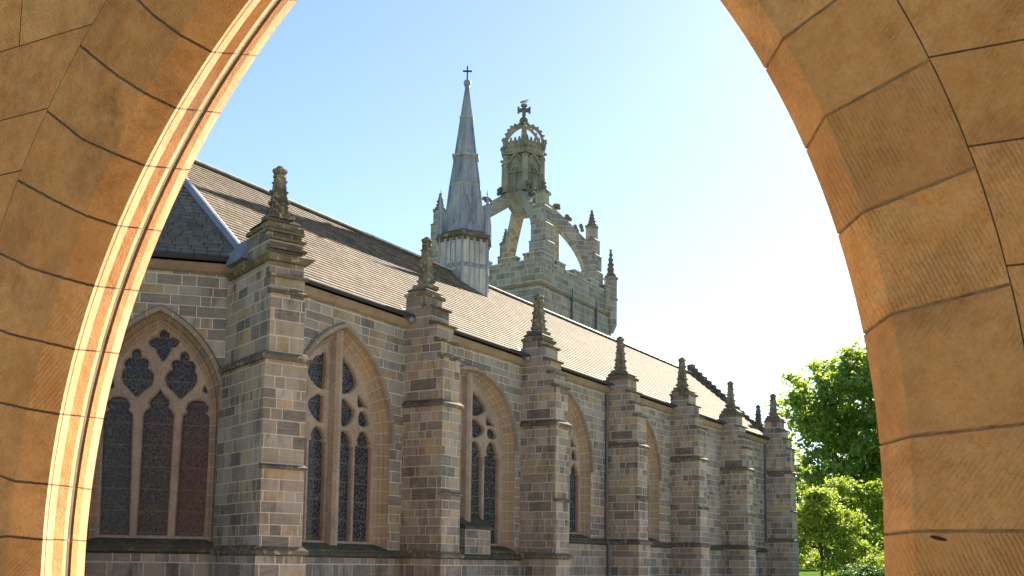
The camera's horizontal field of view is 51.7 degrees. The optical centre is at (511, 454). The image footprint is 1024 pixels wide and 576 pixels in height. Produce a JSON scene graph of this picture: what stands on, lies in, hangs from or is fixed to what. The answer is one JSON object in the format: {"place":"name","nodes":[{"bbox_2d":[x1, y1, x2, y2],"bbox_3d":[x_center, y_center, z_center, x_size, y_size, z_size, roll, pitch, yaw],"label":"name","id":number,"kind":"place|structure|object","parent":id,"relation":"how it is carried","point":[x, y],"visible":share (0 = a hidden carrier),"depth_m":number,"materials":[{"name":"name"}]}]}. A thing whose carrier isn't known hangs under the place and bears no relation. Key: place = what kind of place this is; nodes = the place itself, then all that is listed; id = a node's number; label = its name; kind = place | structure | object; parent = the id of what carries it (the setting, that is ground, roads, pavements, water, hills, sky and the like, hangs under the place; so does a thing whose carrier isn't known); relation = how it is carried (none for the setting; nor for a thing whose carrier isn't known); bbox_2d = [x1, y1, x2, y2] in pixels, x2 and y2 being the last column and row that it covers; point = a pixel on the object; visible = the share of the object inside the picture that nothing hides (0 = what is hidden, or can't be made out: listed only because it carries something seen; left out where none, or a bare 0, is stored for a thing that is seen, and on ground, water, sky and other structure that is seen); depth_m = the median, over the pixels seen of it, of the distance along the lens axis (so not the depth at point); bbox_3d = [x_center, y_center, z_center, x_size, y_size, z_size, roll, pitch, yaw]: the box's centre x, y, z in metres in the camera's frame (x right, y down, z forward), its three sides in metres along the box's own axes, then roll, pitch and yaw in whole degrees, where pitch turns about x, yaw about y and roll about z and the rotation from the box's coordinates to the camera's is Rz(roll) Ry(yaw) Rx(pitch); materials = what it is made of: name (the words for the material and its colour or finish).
{"place":"outdoors","nodes":[
{"label":"outdoors","id":0,"kind":"place"},
{"bbox_2d":[196,0,875,566],"label":"sky","id":1,"kind":"structure","parent":0,"point":[659,119],"materials":[{"name":"blue"}]},
{"bbox_2d":[799,567,839,575],"bbox_3d":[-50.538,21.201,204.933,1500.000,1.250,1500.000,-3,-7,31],"label":"ground","id":2,"kind":"structure","parent":0,"point":[809,572],"depth_m":77.39,"materials":[{"name":"green plant"}]},
{"bbox_2d":[84,66,799,575],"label":"chapel","id":3,"kind":"structure","parent":2,"relation":"on","point":[296,388],"depth_m":32.61,"materials":[{"name":"stone"}]},
{"bbox_2d":[86,305,219,546],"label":"window","id":4,"kind":"structure","parent":3,"relation":"in","point":[154,478],"depth_m":27.06,"materials":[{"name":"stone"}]},
{"bbox_2d":[302,322,394,551],"bbox_3d":[-5.170,-0.510,30.677,0.730,6.728,4.900,-3,-7,31],"label":"window","id":5,"kind":"structure","parent":3,"relation":"in","point":[350,430],"depth_m":31.31,"materials":[{"name":"stone"}]},
{"bbox_2d":[459,365,518,553],"bbox_3d":[-1.594,0.155,36.540,0.730,6.450,6.000,-3,-7,31],"label":"window","id":6,"kind":"structure","parent":3,"relation":"in","point":[489,441],"depth_m":37.99,"materials":[{"name":"stone"}]},
{"bbox_2d":[568,390,593,539],"bbox_3d":[1.910,0.361,42.322,0.730,6.107,4.800,-3,-7,31],"label":"window","id":7,"kind":"structure","parent":3,"relation":"in","point":[581,456],"depth_m":43.80,"materials":[{"name":"stone"}]},
{"bbox_2d":[644,414,661,543],"bbox_3d":[5.616,1.008,48.402,0.730,6.055,4.800,-3,-7,31],"label":"window","id":8,"kind":"structure","parent":3,"relation":"in","point":[654,467],"depth_m":49.98,"materials":[{"name":"stone"}]},
{"bbox_2d":[0,0,1023,575],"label":"stone archway","id":9,"kind":"object","parent":2,"relation":"on","point":[906,116],"visible":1,"depth_m":4.27,"materials":[{"name":"stone"}]},
{"bbox_2d":[430,104,617,336],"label":"crown tower","id":10,"kind":"structure","parent":2,"relation":"on","point":[586,296],"depth_m":67.42,"materials":[{"name":"stone"}]},
{"bbox_2d":[799,548,826,568],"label":"shrub","id":11,"kind":"object","parent":2,"relation":"on","point":[816,556],"visible":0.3,"depth_m":81.58,"materials":[{"name":"green plant"}]},
{"bbox_2d":[796,482,832,568],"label":"background tree","id":12,"kind":"object","parent":2,"relation":"on","point":[800,502],"visible":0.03,"depth_m":152.79,"materials":[{"name":"green plant"}]},
{"bbox_2d":[764,335,885,562],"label":"maple tree","id":13,"kind":"object","parent":2,"relation":"on","point":[831,423],"visible":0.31,"depth_m":121.67,"materials":[{"name":"green plant"}]},
{"bbox_2d":[796,486,876,575],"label":"young tree","id":14,"kind":"object","parent":2,"relation":"on","point":[817,516],"visible":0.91,"depth_m":68.26,"materials":[{"name":"green plant"}]},
{"bbox_2d":[803,549,879,566],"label":"woodland edge","id":15,"kind":"object","parent":2,"relation":"on","point":[837,559],"depth_m":183.24,"materials":[{"name":"green plant"}]},
{"bbox_2d":[820,473,884,558],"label":"sapling","id":16,"kind":"object","parent":2,"relation":"on","point":[871,494],"visible":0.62,"depth_m":75.60,"materials":[{"name":"green plant"}]},
{"bbox_2d":[833,560,884,575],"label":"shrub","id":17,"kind":"object","parent":2,"relation":"on","point":[860,570],"visible":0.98,"depth_m":61.92,"materials":[{"name":"green plant"}]},
{"bbox_2d":[836,503,882,563],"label":"background tree","id":18,"kind":"object","parent":2,"relation":"on","point":[873,544],"depth_m":146.18,"materials":[{"name":"green plant"}]},
{"bbox_2d":[849,552,884,574],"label":"shrub","id":19,"kind":"object","parent":2,"relation":"on","point":[869,558],"visible":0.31,"depth_m":63.57,"materials":[{"name":"green plant"}]}
]}

